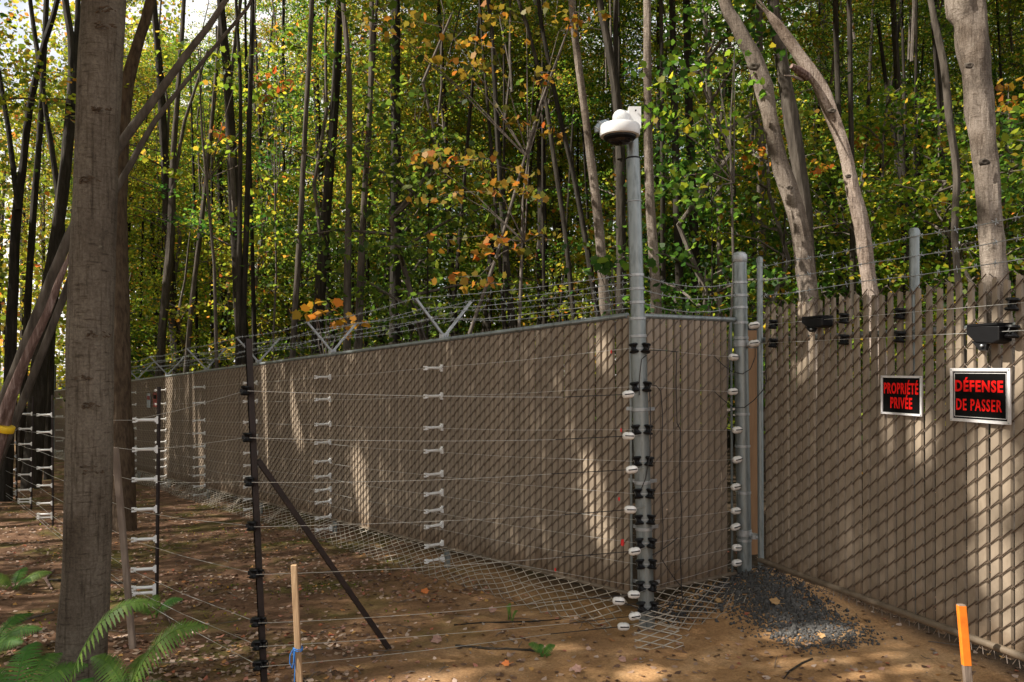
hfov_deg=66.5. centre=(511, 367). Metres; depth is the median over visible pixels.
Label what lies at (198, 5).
sky
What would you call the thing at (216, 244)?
forest tree
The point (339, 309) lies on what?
sapling
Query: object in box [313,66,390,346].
forest tree
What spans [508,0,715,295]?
forest tree
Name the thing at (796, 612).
gravel
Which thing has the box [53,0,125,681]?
beech tree
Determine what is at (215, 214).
forest tree
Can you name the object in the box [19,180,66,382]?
forest tree
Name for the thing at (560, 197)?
forest tree
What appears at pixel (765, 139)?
forest tree
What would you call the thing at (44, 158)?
forest tree
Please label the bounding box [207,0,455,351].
forest tree
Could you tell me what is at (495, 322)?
sapling
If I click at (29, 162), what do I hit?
shade tree
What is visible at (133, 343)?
sapling
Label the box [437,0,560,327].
forest tree
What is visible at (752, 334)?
wooden board
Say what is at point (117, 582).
fallen stick
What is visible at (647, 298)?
sapling
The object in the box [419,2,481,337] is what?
forest tree
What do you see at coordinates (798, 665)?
fallen stick
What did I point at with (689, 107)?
forest tree
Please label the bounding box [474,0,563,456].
forest tree
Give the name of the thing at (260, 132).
forest tree
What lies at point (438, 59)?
young maple
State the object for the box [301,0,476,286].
forest tree
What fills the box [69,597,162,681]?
fern
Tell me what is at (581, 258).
sapling
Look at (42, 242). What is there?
forest tree
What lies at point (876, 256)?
sapling
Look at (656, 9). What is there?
forest tree
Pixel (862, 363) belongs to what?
sapling
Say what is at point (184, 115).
forest tree
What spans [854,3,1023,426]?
forest tree
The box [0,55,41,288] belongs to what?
forest tree
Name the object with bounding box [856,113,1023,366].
sapling
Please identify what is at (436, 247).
forest tree
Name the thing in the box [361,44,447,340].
forest tree
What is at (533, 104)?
forest tree
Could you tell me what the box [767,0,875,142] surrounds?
forest tree
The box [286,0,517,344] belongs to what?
forest tree
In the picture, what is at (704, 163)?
forest tree
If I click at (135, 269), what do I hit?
sapling
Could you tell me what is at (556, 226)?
forest tree
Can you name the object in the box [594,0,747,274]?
forest tree
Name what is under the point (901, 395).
warning sign
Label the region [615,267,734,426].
sapling
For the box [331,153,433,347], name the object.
forest tree
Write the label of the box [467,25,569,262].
forest tree
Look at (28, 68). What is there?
shade tree
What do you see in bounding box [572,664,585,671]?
fallen leaf
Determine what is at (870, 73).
forest tree
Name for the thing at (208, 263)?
forest tree
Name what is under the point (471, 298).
sapling
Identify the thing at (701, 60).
forest tree
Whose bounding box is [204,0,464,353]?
forest tree
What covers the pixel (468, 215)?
sapling
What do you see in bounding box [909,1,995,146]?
forest tree
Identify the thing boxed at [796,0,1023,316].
forest tree
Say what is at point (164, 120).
forest tree
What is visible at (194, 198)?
forest tree
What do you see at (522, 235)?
young maple
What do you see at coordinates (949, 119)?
forest tree
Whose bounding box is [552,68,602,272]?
forest tree
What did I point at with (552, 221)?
forest tree
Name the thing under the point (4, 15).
shade tree
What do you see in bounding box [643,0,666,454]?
forest tree
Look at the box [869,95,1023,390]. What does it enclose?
sapling
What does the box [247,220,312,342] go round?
forest tree
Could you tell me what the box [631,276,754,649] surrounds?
fence panel
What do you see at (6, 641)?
fern
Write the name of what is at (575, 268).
forest tree
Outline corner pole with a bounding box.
[625,138,659,629]
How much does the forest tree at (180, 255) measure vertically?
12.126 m
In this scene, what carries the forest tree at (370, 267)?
on the ground at (914, 644)
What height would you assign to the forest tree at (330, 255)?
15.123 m
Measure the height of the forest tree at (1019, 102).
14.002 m
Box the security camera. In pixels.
[594,106,640,145]
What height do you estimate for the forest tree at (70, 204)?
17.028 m
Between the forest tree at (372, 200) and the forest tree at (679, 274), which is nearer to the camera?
the forest tree at (679, 274)
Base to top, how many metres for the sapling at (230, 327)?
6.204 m
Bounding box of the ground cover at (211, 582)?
[28,493,433,630]
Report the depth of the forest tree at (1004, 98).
19.70 m
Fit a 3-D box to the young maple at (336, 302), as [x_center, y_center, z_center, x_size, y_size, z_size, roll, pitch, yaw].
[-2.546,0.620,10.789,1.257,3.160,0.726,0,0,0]
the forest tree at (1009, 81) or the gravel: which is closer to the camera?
the gravel
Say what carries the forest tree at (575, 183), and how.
on the ground at (914, 644)
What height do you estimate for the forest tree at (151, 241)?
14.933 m
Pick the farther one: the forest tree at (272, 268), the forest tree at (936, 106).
the forest tree at (272, 268)
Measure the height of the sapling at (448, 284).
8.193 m
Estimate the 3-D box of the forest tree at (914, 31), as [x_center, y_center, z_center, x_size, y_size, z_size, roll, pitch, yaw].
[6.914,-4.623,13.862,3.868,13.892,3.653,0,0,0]
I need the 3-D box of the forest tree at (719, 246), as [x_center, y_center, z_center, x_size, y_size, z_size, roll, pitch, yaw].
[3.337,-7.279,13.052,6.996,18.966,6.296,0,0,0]
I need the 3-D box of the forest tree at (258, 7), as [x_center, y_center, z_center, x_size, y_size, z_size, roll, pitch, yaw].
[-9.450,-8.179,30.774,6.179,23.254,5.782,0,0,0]
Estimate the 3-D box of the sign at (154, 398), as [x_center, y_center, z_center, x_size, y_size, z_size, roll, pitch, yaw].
[-7.392,0.662,16.164,0.007,0.300,0.300,0,0,-38]
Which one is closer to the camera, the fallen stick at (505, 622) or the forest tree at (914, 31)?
the fallen stick at (505, 622)
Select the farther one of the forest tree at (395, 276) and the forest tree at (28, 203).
the forest tree at (28, 203)
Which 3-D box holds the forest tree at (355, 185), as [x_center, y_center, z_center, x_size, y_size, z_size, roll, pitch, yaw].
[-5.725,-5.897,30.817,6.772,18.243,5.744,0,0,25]
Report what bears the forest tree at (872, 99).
on the ground at (914, 644)
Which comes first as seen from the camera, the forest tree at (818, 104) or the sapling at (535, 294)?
the forest tree at (818, 104)
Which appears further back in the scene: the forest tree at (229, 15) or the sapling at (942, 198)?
the forest tree at (229, 15)
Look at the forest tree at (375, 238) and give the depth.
32.95 m
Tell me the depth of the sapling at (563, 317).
25.86 m
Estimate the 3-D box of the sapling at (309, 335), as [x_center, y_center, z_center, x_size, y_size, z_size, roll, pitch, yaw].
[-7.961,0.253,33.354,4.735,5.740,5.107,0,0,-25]
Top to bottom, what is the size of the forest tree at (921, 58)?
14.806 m
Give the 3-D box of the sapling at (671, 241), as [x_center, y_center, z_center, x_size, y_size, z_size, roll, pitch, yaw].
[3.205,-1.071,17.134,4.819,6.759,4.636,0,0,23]
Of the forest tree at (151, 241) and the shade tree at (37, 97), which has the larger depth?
the forest tree at (151, 241)
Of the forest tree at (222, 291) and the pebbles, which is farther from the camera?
the forest tree at (222, 291)
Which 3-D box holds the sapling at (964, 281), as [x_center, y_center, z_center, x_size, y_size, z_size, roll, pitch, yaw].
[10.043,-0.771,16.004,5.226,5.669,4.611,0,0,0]
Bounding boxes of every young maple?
[141,20,325,498]
[209,66,295,359]
[289,298,371,353]
[336,0,610,393]
[397,103,568,451]
[561,244,655,538]
[631,27,777,528]
[726,126,893,369]
[905,76,1023,316]
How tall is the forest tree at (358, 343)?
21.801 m
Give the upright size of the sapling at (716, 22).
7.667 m
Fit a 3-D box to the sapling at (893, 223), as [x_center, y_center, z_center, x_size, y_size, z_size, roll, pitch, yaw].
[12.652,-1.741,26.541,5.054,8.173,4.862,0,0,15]
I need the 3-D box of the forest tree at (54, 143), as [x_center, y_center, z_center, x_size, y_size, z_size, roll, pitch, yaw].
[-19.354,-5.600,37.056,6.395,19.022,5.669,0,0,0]
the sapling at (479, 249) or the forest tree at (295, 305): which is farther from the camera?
the sapling at (479, 249)
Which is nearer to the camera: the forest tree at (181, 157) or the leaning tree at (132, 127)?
the leaning tree at (132, 127)
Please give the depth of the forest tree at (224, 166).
23.76 m
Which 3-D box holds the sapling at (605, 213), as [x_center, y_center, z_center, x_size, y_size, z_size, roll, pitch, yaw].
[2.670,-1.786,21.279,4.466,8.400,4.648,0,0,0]
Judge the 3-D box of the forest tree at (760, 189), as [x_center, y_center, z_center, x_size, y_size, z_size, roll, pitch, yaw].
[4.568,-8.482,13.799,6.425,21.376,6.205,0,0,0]
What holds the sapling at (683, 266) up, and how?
on the ground at (914, 644)
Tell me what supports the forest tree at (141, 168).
on the ground at (914, 644)
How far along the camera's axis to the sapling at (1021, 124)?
15.43 m
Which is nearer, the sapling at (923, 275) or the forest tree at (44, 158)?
the sapling at (923, 275)
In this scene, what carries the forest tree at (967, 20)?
on the ground at (914, 644)
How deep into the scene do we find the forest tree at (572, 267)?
38.89 m
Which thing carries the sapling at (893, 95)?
on the ground at (914, 644)
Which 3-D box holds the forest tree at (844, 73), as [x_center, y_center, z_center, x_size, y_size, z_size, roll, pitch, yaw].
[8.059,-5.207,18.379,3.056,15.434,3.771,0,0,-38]
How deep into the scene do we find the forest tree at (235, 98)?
22.52 m
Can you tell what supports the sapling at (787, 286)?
on the ground at (914, 644)
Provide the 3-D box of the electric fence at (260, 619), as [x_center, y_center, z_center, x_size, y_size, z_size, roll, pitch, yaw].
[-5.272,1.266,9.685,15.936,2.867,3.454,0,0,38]
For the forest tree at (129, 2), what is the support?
on the ground at (914, 644)
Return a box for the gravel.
[655,564,902,658]
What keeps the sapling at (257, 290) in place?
on the ground at (914, 644)
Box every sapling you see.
[0,0,452,468]
[54,268,160,402]
[55,252,156,409]
[64,258,230,379]
[129,206,232,374]
[130,308,165,371]
[133,293,219,373]
[133,311,204,370]
[162,160,335,365]
[176,198,384,361]
[185,295,257,365]
[205,284,278,365]
[234,1,595,418]
[250,258,314,358]
[284,282,378,349]
[297,325,338,356]
[298,281,379,347]
[299,298,383,355]
[316,197,514,407]
[351,226,483,347]
[423,204,532,378]
[430,241,479,415]
[437,255,531,374]
[443,233,515,415]
[454,180,568,446]
[459,266,535,381]
[464,290,536,379]
[502,244,554,382]
[506,280,589,417]
[514,276,555,366]
[526,163,724,373]
[528,148,673,414]
[541,167,753,439]
[567,0,870,439]
[574,221,733,384]
[610,217,729,413]
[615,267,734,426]
[615,274,673,436]
[642,194,790,406]
[646,237,729,427]
[669,121,935,410]
[673,65,927,473]
[687,193,788,402]
[702,247,796,374]
[728,223,894,428]
[767,236,809,380]
[773,71,967,419]
[782,219,923,383]
[824,251,893,429]
[825,197,935,348]
[830,122,1023,427]
[849,224,900,373]
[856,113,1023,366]
[861,226,970,422]
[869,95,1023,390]
[870,201,1023,430]
[874,235,977,384]
[895,93,1023,369]
[924,143,1023,386]
[1012,122,1023,279]
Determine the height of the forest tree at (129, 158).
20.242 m
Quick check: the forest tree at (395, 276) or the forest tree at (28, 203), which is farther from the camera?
the forest tree at (28, 203)
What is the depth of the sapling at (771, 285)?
20.92 m
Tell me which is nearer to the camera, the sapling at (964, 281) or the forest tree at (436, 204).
the sapling at (964, 281)
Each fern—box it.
[0,567,51,590]
[0,613,41,651]
[0,641,88,681]
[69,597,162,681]
[84,620,207,681]
[133,594,182,617]
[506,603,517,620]
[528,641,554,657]
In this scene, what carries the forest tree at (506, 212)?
on the ground at (914, 644)
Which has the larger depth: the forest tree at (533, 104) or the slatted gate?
the forest tree at (533, 104)
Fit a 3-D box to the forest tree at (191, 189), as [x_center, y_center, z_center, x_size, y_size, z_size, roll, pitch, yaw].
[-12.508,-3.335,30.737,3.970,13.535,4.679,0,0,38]
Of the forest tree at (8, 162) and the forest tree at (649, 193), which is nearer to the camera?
the forest tree at (649, 193)
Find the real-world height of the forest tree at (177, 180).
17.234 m
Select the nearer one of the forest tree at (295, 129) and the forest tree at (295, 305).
the forest tree at (295, 305)
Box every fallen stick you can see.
[1,612,53,628]
[44,569,54,589]
[48,579,136,583]
[164,611,184,631]
[454,619,560,625]
[455,644,539,652]
[783,658,812,678]
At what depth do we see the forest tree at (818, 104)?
19.70 m
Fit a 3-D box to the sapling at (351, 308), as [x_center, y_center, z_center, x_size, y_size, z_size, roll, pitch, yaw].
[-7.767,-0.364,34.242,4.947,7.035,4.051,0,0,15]
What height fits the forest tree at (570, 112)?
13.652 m
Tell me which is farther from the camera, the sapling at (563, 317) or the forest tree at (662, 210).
the sapling at (563, 317)
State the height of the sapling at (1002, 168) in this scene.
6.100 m
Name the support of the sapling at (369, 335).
on the ground at (914, 644)
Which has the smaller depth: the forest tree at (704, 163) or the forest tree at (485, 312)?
the forest tree at (485, 312)
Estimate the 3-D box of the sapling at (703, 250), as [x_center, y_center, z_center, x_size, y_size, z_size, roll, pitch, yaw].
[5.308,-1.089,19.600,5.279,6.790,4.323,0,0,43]
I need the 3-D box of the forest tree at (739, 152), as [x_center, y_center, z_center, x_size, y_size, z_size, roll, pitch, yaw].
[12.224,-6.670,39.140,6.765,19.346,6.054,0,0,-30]
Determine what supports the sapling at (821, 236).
on the ground at (914, 644)
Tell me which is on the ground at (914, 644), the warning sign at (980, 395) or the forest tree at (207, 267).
the forest tree at (207, 267)
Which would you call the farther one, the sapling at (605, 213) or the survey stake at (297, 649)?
the sapling at (605, 213)
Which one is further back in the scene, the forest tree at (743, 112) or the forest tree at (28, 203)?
the forest tree at (28, 203)
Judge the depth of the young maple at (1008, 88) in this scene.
13.16 m
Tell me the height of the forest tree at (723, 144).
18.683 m
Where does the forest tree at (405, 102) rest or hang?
on the ground at (914, 644)
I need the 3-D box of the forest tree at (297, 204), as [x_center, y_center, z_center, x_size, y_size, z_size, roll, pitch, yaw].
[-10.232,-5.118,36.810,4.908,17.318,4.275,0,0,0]
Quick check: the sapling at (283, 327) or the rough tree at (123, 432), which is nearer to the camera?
the rough tree at (123, 432)
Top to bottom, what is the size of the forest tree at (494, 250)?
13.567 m
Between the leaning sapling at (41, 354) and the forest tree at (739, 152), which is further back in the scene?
the forest tree at (739, 152)
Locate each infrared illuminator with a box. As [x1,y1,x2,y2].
[802,315,832,331]
[967,322,1011,350]
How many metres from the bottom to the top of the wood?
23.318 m
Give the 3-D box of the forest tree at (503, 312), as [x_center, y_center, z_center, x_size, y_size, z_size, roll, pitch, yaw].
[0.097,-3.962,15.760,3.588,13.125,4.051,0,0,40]
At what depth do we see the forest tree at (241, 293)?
13.04 m
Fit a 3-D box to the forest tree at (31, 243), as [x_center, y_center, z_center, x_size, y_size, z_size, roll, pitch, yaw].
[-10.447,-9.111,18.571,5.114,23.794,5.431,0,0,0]
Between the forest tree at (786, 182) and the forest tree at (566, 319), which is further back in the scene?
the forest tree at (566, 319)
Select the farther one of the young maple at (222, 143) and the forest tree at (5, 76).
the forest tree at (5, 76)
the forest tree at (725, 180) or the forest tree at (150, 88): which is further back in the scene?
the forest tree at (725, 180)
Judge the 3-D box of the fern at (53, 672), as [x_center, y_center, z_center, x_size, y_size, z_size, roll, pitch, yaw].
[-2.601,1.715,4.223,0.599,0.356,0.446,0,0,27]
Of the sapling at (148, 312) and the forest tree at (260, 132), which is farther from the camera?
the sapling at (148, 312)
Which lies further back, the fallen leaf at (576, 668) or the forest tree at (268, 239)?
the forest tree at (268, 239)
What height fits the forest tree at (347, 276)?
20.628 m
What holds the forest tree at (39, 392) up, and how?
on the ground at (914, 644)
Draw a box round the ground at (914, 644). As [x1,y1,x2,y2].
[0,378,1023,681]
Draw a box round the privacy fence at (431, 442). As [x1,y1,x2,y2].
[54,273,637,631]
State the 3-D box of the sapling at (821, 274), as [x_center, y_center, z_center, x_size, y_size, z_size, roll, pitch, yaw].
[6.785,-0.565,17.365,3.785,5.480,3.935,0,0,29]
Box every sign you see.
[147,393,150,407]
[153,392,156,406]
[881,376,922,415]
[950,368,1011,424]
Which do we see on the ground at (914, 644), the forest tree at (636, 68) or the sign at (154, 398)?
the forest tree at (636, 68)
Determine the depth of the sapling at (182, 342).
19.90 m
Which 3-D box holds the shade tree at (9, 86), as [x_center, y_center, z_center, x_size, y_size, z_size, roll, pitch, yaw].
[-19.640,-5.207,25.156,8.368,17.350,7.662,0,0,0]
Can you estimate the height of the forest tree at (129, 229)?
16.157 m
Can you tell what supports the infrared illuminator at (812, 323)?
attached to the slatted gate
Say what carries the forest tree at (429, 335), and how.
on the ground at (914, 644)
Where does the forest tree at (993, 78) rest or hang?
on the ground at (914, 644)
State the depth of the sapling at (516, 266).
24.17 m
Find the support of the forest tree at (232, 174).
on the ground at (914, 644)
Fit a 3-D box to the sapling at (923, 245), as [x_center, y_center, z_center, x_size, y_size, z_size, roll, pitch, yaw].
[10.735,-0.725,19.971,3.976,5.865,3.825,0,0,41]
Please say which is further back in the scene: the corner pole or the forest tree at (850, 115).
the forest tree at (850, 115)
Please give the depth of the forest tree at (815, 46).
16.32 m
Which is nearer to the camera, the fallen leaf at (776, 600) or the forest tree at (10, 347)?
the fallen leaf at (776, 600)
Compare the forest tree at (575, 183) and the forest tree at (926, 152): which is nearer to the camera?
the forest tree at (575, 183)
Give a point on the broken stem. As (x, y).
(7, 409)
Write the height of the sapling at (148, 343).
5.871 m
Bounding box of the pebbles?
[10,524,990,681]
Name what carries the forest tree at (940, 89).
on the ground at (914, 644)
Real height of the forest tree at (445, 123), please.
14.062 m
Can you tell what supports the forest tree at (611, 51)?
on the ground at (914, 644)
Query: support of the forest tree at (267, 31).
on the ground at (914, 644)
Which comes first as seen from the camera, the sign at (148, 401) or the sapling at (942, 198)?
the sapling at (942, 198)
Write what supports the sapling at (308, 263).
on the ground at (914, 644)
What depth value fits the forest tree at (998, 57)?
23.61 m
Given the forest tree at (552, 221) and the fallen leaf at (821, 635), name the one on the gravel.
the fallen leaf at (821, 635)
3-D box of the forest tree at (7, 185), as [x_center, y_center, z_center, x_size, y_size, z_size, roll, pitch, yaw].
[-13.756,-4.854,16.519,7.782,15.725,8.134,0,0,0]
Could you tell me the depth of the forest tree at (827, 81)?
21.19 m
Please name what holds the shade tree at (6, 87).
on the ground at (914, 644)
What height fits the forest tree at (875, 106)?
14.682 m
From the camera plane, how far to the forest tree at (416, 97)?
21.39 m
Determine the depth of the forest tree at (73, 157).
30.45 m
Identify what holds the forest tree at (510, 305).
on the ground at (914, 644)
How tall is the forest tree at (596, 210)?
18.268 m
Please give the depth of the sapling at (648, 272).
21.57 m
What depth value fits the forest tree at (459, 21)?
24.82 m
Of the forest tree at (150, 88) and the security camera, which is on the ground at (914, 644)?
the forest tree at (150, 88)
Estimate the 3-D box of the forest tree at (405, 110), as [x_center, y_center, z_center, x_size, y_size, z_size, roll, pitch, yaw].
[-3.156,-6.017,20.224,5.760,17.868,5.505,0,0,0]
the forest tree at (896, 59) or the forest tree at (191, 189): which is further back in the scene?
the forest tree at (191, 189)
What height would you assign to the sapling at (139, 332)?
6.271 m
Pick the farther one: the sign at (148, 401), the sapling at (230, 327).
the sapling at (230, 327)
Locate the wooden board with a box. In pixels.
[748,327,757,554]
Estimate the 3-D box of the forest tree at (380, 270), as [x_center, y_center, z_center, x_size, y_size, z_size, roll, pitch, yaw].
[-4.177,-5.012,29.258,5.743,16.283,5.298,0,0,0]
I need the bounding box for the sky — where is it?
[0,0,1005,377]
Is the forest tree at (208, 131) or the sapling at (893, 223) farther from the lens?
the forest tree at (208, 131)
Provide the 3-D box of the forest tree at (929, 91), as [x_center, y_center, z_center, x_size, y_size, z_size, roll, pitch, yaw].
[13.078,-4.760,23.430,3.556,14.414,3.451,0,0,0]
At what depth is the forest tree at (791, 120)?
10.77 m
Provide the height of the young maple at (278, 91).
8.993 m
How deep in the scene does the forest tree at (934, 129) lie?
21.17 m
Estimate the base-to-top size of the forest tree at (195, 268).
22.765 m
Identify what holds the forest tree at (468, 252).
on the ground at (914, 644)
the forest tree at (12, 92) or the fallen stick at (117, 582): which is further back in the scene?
the forest tree at (12, 92)
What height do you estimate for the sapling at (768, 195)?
6.874 m
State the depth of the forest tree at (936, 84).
13.67 m
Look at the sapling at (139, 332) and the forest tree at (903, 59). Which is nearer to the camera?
the forest tree at (903, 59)
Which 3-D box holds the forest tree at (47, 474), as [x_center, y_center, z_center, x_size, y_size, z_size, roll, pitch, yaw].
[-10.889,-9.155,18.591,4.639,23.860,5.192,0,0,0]
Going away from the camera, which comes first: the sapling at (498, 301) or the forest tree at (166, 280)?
the forest tree at (166, 280)
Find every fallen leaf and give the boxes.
[421,588,429,593]
[431,635,445,643]
[485,606,496,612]
[501,660,512,665]
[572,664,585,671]
[615,655,625,661]
[769,597,784,604]
[817,631,825,637]
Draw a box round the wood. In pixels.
[0,0,961,427]
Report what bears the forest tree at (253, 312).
on the ground at (914, 644)
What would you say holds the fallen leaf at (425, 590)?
on the ground at (914, 644)
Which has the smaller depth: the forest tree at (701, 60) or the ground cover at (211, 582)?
the ground cover at (211, 582)
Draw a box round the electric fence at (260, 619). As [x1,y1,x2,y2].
[6,339,766,681]
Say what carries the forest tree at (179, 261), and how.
on the ground at (914, 644)
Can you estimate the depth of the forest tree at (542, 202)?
17.22 m
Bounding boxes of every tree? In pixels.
[0,0,39,42]
[0,0,59,501]
[0,0,313,373]
[0,0,388,404]
[0,6,149,163]
[0,20,56,169]
[0,22,36,109]
[0,24,29,249]
[0,30,50,147]
[0,45,71,287]
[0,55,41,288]
[0,57,28,170]
[0,85,72,319]
[0,92,23,235]
[1,0,199,235]
[1,107,70,298]
[2,76,49,107]
[15,0,48,479]
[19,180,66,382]
[20,0,80,488]
[20,61,140,228]
[28,0,64,479]
[30,114,73,227]
[32,91,180,263]
[33,23,203,352]
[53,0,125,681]
[53,48,150,306]
[54,94,133,205]
[57,30,243,364]
[66,158,267,368]
[112,0,155,531]
[123,35,207,301]
[123,42,227,360]
[123,62,188,368]
[127,26,314,366]
[128,153,305,365]
[129,157,216,322]
[130,100,216,291]
[134,0,393,364]
[138,0,245,369]
[143,114,228,286]
[144,62,236,358]
[146,28,279,368]
[154,35,291,363]
[155,0,207,376]
[161,0,388,360]
[168,14,273,313]
[170,0,277,184]
[173,88,279,339]
[177,140,243,357]
[183,24,219,372]
[184,135,256,364]
[202,0,342,317]
[202,111,296,359]
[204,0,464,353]
[206,0,381,349]
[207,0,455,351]
[208,38,324,355]
[209,0,366,358]
[211,0,332,362]
[233,0,254,502]
[235,16,312,335]
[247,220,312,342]
[254,0,343,197]
[254,73,339,333]
[256,71,314,347]
[262,0,502,292]
[268,146,377,350]
[278,169,356,348]
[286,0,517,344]
[289,0,313,357]
[293,0,422,340]
[293,0,485,346]
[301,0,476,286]
[308,78,356,294]
[310,77,435,337]
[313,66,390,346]
[317,0,552,335]
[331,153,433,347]
[331,184,411,315]
[336,29,466,342]
[340,0,460,340]
[341,1,492,338]
[341,2,352,350]
[344,3,476,338]
[354,2,373,349]
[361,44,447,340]
[373,0,378,85]
[373,10,449,280]
[373,124,462,291]
[380,0,529,335]
[384,59,481,337]
[389,0,400,344]
[400,0,590,331]
[405,0,587,328]
[407,0,491,334]
[415,0,736,321]
[419,0,681,458]
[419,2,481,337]
[422,0,643,325]
[426,0,547,331]
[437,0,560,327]
[439,89,533,262]
[451,91,566,323]
[452,111,510,244]
[453,3,627,227]
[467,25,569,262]
[469,130,589,301]
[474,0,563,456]
[483,0,640,321]
[484,0,623,323]
[486,0,519,383]
[498,0,593,170]
[501,0,635,318]
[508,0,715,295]
[508,172,615,321]
[511,37,604,430]
[512,83,579,322]
[516,75,597,320]
[517,0,575,319]
[533,156,615,319]
[536,0,599,316]
[546,0,701,205]
[548,0,655,427]
[550,0,665,446]
[551,0,753,357]
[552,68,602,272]
[566,1,664,221]
[568,0,623,504]
[569,48,639,253]
[578,0,742,438]
[580,90,743,284]
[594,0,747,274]
[596,0,625,491]
[620,0,808,278]
[622,0,881,321]
[626,0,829,252]
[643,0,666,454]
[651,0,755,315]
[659,0,666,404]
[669,0,687,422]
[669,52,741,266]
[679,0,875,320]
[683,0,701,398]
[696,1,811,241]
[699,95,778,417]
[701,0,725,427]
[703,45,811,312]
[718,0,838,489]
[723,84,816,227]
[735,0,953,313]
[738,0,875,279]
[738,5,893,307]
[756,0,767,481]
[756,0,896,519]
[763,0,926,324]
[767,0,816,276]
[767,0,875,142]
[768,0,900,309]
[783,0,919,370]
[785,0,920,239]
[789,2,923,234]
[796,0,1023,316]
[802,3,953,224]
[802,6,959,217]
[809,1,1020,344]
[833,0,848,350]
[834,0,988,227]
[834,38,911,267]
[840,0,953,370]
[843,0,954,225]
[847,0,855,427]
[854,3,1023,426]
[859,91,975,381]
[866,0,1004,397]
[869,0,1023,317]
[875,0,908,323]
[883,1,966,474]
[884,7,1013,254]
[893,16,996,194]
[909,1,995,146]
[917,1,1023,224]
[927,0,966,449]
[929,0,1023,286]
[934,0,953,316]
[934,0,1023,212]
[944,0,1014,529]
[945,0,1023,171]
[948,7,1023,149]
[958,28,1023,209]
[987,0,1023,108]
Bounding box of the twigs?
[0,508,977,681]
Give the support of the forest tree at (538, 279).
on the ground at (914, 644)
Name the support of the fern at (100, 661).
on the ground at (914, 644)
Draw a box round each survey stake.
[289,564,302,681]
[956,604,972,681]
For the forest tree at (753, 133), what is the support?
on the ground at (914, 644)
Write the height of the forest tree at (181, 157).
18.701 m
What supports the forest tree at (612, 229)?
on the ground at (914, 644)
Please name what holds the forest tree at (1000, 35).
on the ground at (914, 644)
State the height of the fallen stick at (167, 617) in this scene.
0.034 m
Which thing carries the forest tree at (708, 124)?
on the ground at (914, 644)
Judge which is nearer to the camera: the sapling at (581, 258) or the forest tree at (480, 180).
the sapling at (581, 258)
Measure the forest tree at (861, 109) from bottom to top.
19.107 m
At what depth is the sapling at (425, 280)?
23.32 m
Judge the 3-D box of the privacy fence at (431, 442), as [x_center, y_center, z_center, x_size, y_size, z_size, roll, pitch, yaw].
[-7.437,1.268,16.292,0.679,3.850,27.213,0,0,-38]
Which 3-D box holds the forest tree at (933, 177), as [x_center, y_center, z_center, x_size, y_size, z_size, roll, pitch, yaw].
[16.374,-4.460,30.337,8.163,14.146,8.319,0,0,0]
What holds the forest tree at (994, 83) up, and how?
on the ground at (914, 644)
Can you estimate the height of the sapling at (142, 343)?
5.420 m
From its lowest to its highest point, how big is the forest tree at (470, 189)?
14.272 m
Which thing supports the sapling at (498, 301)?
on the ground at (914, 644)
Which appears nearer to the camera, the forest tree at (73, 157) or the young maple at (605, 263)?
the young maple at (605, 263)
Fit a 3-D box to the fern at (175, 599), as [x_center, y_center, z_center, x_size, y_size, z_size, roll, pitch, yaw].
[-2.781,1.878,6.100,0.312,0.144,0.250,0,0,15]
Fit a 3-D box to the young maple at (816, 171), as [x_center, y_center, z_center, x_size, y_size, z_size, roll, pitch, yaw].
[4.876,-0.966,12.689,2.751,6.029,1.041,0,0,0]
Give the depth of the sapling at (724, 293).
24.29 m
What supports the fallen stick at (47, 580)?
on the ground at (914, 644)
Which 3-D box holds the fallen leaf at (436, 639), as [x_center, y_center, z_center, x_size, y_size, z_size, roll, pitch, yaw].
[-0.501,1.832,5.286,0.080,0.036,0.094,0,0,20]
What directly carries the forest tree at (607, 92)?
on the ground at (914, 644)
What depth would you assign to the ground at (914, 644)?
5.89 m
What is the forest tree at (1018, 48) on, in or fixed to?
on the ground at (914, 644)
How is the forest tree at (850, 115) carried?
on the ground at (914, 644)
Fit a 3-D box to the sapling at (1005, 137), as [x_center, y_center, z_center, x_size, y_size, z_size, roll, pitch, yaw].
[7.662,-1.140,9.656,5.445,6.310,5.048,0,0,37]
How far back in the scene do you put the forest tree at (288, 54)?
28.22 m
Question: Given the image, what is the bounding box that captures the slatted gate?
[748,213,1023,667]
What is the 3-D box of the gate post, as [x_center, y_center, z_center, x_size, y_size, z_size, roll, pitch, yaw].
[1.813,0.606,6.206,0.280,3.073,0.195,0,0,-17]
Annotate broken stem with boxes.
[0,252,68,460]
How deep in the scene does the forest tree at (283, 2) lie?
22.80 m
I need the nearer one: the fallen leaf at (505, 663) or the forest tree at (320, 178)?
the fallen leaf at (505, 663)
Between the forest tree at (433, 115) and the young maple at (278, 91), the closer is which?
the young maple at (278, 91)
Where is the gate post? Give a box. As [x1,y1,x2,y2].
[728,251,757,572]
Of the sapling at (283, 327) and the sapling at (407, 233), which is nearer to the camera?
the sapling at (407, 233)
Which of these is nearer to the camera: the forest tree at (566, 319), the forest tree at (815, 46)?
the forest tree at (815, 46)
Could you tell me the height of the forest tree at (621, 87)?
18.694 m
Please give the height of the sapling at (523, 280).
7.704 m
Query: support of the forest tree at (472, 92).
on the ground at (914, 644)
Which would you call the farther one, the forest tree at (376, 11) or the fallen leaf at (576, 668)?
the forest tree at (376, 11)
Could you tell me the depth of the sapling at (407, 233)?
19.15 m
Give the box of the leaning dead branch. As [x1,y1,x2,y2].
[113,447,136,648]
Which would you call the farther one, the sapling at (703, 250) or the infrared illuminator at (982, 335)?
the sapling at (703, 250)

